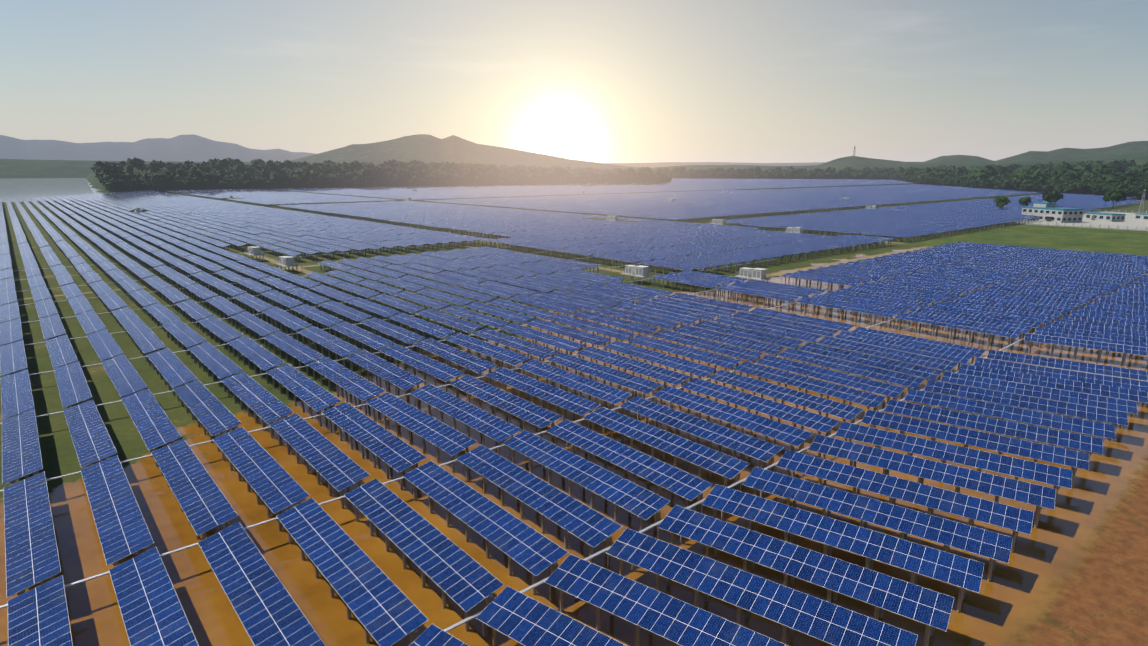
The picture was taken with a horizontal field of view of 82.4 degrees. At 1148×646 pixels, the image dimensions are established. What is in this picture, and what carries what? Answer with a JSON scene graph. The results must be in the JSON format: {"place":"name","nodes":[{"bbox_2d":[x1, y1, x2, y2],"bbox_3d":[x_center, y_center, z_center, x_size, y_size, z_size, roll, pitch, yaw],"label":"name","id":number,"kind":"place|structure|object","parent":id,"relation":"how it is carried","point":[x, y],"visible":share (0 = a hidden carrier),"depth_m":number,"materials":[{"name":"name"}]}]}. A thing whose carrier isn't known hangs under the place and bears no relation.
{"place":"outdoors","nodes":[
{"label":"outdoors","id":0,"kind":"place"},
{"bbox_2d":[0,134,314,162],"bbox_3d":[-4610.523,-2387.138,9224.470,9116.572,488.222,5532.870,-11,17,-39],"label":"mountain range","id":1,"kind":"structure","parent":0,"point":[190,148],"depth_m":8072.20,"materials":[{"name":"grey"}]},
{"bbox_2d":[291,134,651,169],"bbox_3d":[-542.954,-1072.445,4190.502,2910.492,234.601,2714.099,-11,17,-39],"label":"hill","id":2,"kind":"structure","parent":0,"point":[425,148],"depth_m":3609.12,"materials":[{"name":"grey"}]},
{"bbox_2d":[0,178,1147,645],"bbox_3d":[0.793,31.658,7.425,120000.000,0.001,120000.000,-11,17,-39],"label":"ground","id":3,"kind":"structure","parent":0,"point":[1074,572],"depth_m":68.71,"materials":[{"name":"brown soil"}]},
{"bbox_2d":[0,159,311,178],"bbox_3d":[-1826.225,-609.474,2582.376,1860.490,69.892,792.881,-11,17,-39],"label":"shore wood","id":4,"kind":"object","parent":3,"relation":"on","point":[17,168],"visible":0.33,"depth_m":2388.54,"materials":[{"name":"green plant"}]},
{"bbox_2d":[133,190,876,284],"bbox_3d":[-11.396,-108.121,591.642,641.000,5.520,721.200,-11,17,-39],"label":"inverter stations","id":5,"kind":"object","parent":3,"relation":"on","point":[640,271],"visible":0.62,"depth_m":208.65,"materials":[{"name":"grey metal"}]},
{"bbox_2d":[0,234,1071,637],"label":"cable trays","id":6,"kind":"object","parent":3,"relation":"on","point":[410,394],"visible":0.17,"depth_m":82.74,"materials":[{"name":"white metal"}]},
{"bbox_2d":[0,178,1147,645],"bbox_3d":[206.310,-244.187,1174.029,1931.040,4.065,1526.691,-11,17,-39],"label":"solar tables","id":7,"kind":"object","parent":3,"relation":"on","point":[1048,286],"visible":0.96,"depth_m":90.47,"materials":[{"name":"blue glass"}]},
{"bbox_2d":[90,157,1147,192],"bbox_3d":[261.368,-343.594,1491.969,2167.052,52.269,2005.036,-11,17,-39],"label":"forest trees","id":8,"kind":"object","parent":3,"relation":"on","point":[134,173],"visible":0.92,"depth_m":1158.01,"materials":[{"name":"green plant"}]},
{"bbox_2d":[1021,202,1083,222],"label":"control building","id":9,"kind":"structure","parent":3,"relation":"on","point":[1048,212],"depth_m":411.09,"materials":[{"name":"white"}]},
{"bbox_2d":[993,189,1126,211],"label":"yard trees","id":10,"kind":"object","parent":3,"relation":"on","point":[1053,196],"visible":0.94,"depth_m":506.71,"materials":[{"name":"green plant"}]},
{"bbox_2d":[1007,209,1147,230],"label":"perimeter wall","id":11,"kind":"structure","parent":3,"relation":"on","point":[1117,228],"depth_m":377.70,"materials":[{"name":"white concrete"}]},
{"bbox_2d":[1134,213,1147,220],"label":"building","id":12,"kind":"structure","parent":3,"relation":"on","point":[1141,216],"depth_m":421.48,"materials":[{"name":"white"}]},
{"bbox_2d":[1138,186,1145,212],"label":"lattice mast","id":13,"kind":"object","parent":3,"relation":"on","point":[1141,201],"visible":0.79,"depth_m":442.07,"materials":[{"name":"grey metal"}]},
{"bbox_2d":[0,0,1147,162],"label":"sky","id":14,"kind":"structure","parent":0,"point":[598,81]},
{"bbox_2d":[85,173,1145,198],"bbox_3d":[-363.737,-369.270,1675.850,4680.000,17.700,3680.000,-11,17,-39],"label":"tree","id":15,"kind":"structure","parent":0,"point":[91,179],"depth_m":1133.46,"materials":[{"name":"green plant"}]},
{"bbox_2d":[105,168,1147,199],"bbox_3d":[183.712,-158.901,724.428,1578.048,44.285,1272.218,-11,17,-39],"label":"trees","id":16,"kind":"object","parent":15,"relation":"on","point":[1103,181],"visible":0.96,"depth_m":808.41,"materials":[{"name":"green plant"}]},
{"bbox_2d":[604,162,825,167],"bbox_3d":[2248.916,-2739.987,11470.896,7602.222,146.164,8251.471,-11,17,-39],"label":"hill","id":17,"kind":"structure","parent":0,"point":[659,164],"depth_m":10605.57,"materials":[{"name":"grey"}]},
{"bbox_2d":[652,141,1147,170],"bbox_3d":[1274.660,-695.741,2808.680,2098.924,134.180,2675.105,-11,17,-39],"label":"hill","id":18,"kind":"structure","parent":0,"point":[861,163],"depth_m":2451.00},
{"bbox_2d":[887,153,1147,180],"bbox_3d":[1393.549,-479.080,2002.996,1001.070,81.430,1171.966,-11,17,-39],"label":"hill","id":19,"kind":"structure","parent":0,"point":[1140,158],"depth_m":1901.77,"materials":[{"name":"green plant"}]},
{"bbox_2d":[1084,212,1125,221],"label":"annex building","id":20,"kind":"structure","parent":0,"point":[1107,217],"depth_m":417.44,"materials":[{"name":"white"}]}
]}

